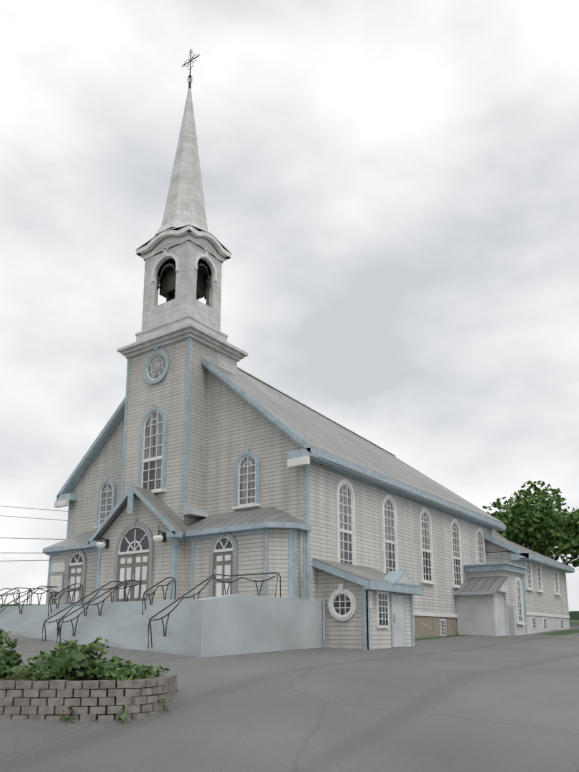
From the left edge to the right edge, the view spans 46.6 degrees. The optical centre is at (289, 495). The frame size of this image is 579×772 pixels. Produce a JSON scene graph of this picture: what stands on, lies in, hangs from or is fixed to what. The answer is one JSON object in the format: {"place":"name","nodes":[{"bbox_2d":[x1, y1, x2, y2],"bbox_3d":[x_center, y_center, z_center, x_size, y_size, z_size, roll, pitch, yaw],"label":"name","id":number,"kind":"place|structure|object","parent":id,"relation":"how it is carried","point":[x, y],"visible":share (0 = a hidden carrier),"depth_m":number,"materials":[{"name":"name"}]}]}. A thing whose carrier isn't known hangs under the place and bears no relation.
{"place":"outdoors","nodes":[
{"label":"outdoors","id":0,"kind":"place"},
{"bbox_2d":[0,506,67,560],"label":"power lines","id":1,"kind":"object","parent":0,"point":[35,538],"visible":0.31,"depth_m":61.75,"materials":[{"name":"black metal"}]},
{"bbox_2d":[0,674,177,721],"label":"brick planter wall","id":2,"kind":"structure","parent":0,"point":[141,698],"depth_m":12.12,"materials":[{"name":"grey brick"}]},
{"bbox_2d":[0,666,160,682],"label":"planter soil","id":3,"kind":"structure","parent":2,"relation":"in","point":[74,679],"depth_m":12.93,"materials":[{"name":"brown soil"}]},
{"bbox_2d":[43,485,311,604],"bbox_3d":[-5.639,2.444,26.692,14.060,5.490,2.405,-8,-14,34],"label":"church porch","id":4,"kind":"object","parent":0,"point":[148,538],"visible":0.9,"depth_m":25.16,"materials":[{"name":"white wood"}]},
{"bbox_2d":[117,49,247,522],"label":"church tower","id":5,"kind":"structure","parent":0,"point":[184,253],"depth_m":28.66,"materials":[{"name":"white wood"}]},
{"bbox_2d":[0,604,578,771],"bbox_3d":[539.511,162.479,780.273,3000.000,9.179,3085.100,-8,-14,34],"label":"ground","id":6,"kind":"structure","parent":0,"point":[462,703],"depth_m":12.70,"materials":[{"name":"grey asphalt"}]},
{"bbox_2d":[0,629,169,723],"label":"planter shrubs","id":7,"kind":"object","parent":6,"relation":"on","point":[68,658],"visible":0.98,"depth_m":12.83,"materials":[{"name":"green plant"}]},
{"bbox_2d":[82,683,124,692],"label":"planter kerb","id":8,"kind":"structure","parent":6,"relation":"on","point":[115,687],"depth_m":13.68,"materials":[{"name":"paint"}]},
{"bbox_2d":[0,594,324,657],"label":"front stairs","id":9,"kind":"structure","parent":6,"relation":"on","point":[232,624],"depth_m":21.67,"materials":[{"name":"paint"}]},
{"bbox_2d":[0,572,280,648],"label":"handrails","id":10,"kind":"object","parent":9,"relation":"on","point":[86,608],"visible":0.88,"depth_m":23.77,"materials":[{"name":"black metal"}]},
{"bbox_2d":[54,356,505,637],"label":"church nave","id":11,"kind":"structure","parent":6,"relation":"on","point":[350,496],"depth_m":28.45,"materials":[{"name":"white wood"}]},
{"bbox_2d":[312,558,423,649],"bbox_3d":[2.989,4.497,24.601,2.370,4.220,4.200,-8,-14,34],"label":"side entry annex","id":12,"kind":"object","parent":6,"relation":"on","point":[366,608],"visible":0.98,"depth_m":23.49,"materials":[{"name":"paint"}]},
{"bbox_2d":[453,533,574,635],"bbox_3d":[7.238,5.127,44.719,18.750,10.546,15.420,-8,-14,34],"label":"rear annex","id":13,"kind":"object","parent":6,"relation":"on","point":[508,588],"depth_m":36.58,"materials":[{"name":"white wood"}]},
{"bbox_2d":[483,480,578,566],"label":"maple tree","id":14,"kind":"object","parent":6,"relation":"on","point":[535,528],"visible":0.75,"depth_m":51.34,"materials":[{"name":"green plant"}]},
{"bbox_2d":[561,509,578,570],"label":"maple tree","id":15,"kind":"object","parent":6,"relation":"on","point":[567,519],"visible":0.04,"depth_m":52.84,"materials":[{"name":"green plant"}]},
{"bbox_2d":[569,611,578,619],"bbox_3d":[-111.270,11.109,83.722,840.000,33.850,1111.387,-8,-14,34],"label":"distant treeline","id":16,"kind":"object","parent":6,"relation":"on","point":[573,615],"depth_m":508.38,"materials":[{"name":"green plant"}]},
{"bbox_2d":[0,0,578,610],"label":"sky","id":17,"kind":"structure","parent":0,"point":[391,187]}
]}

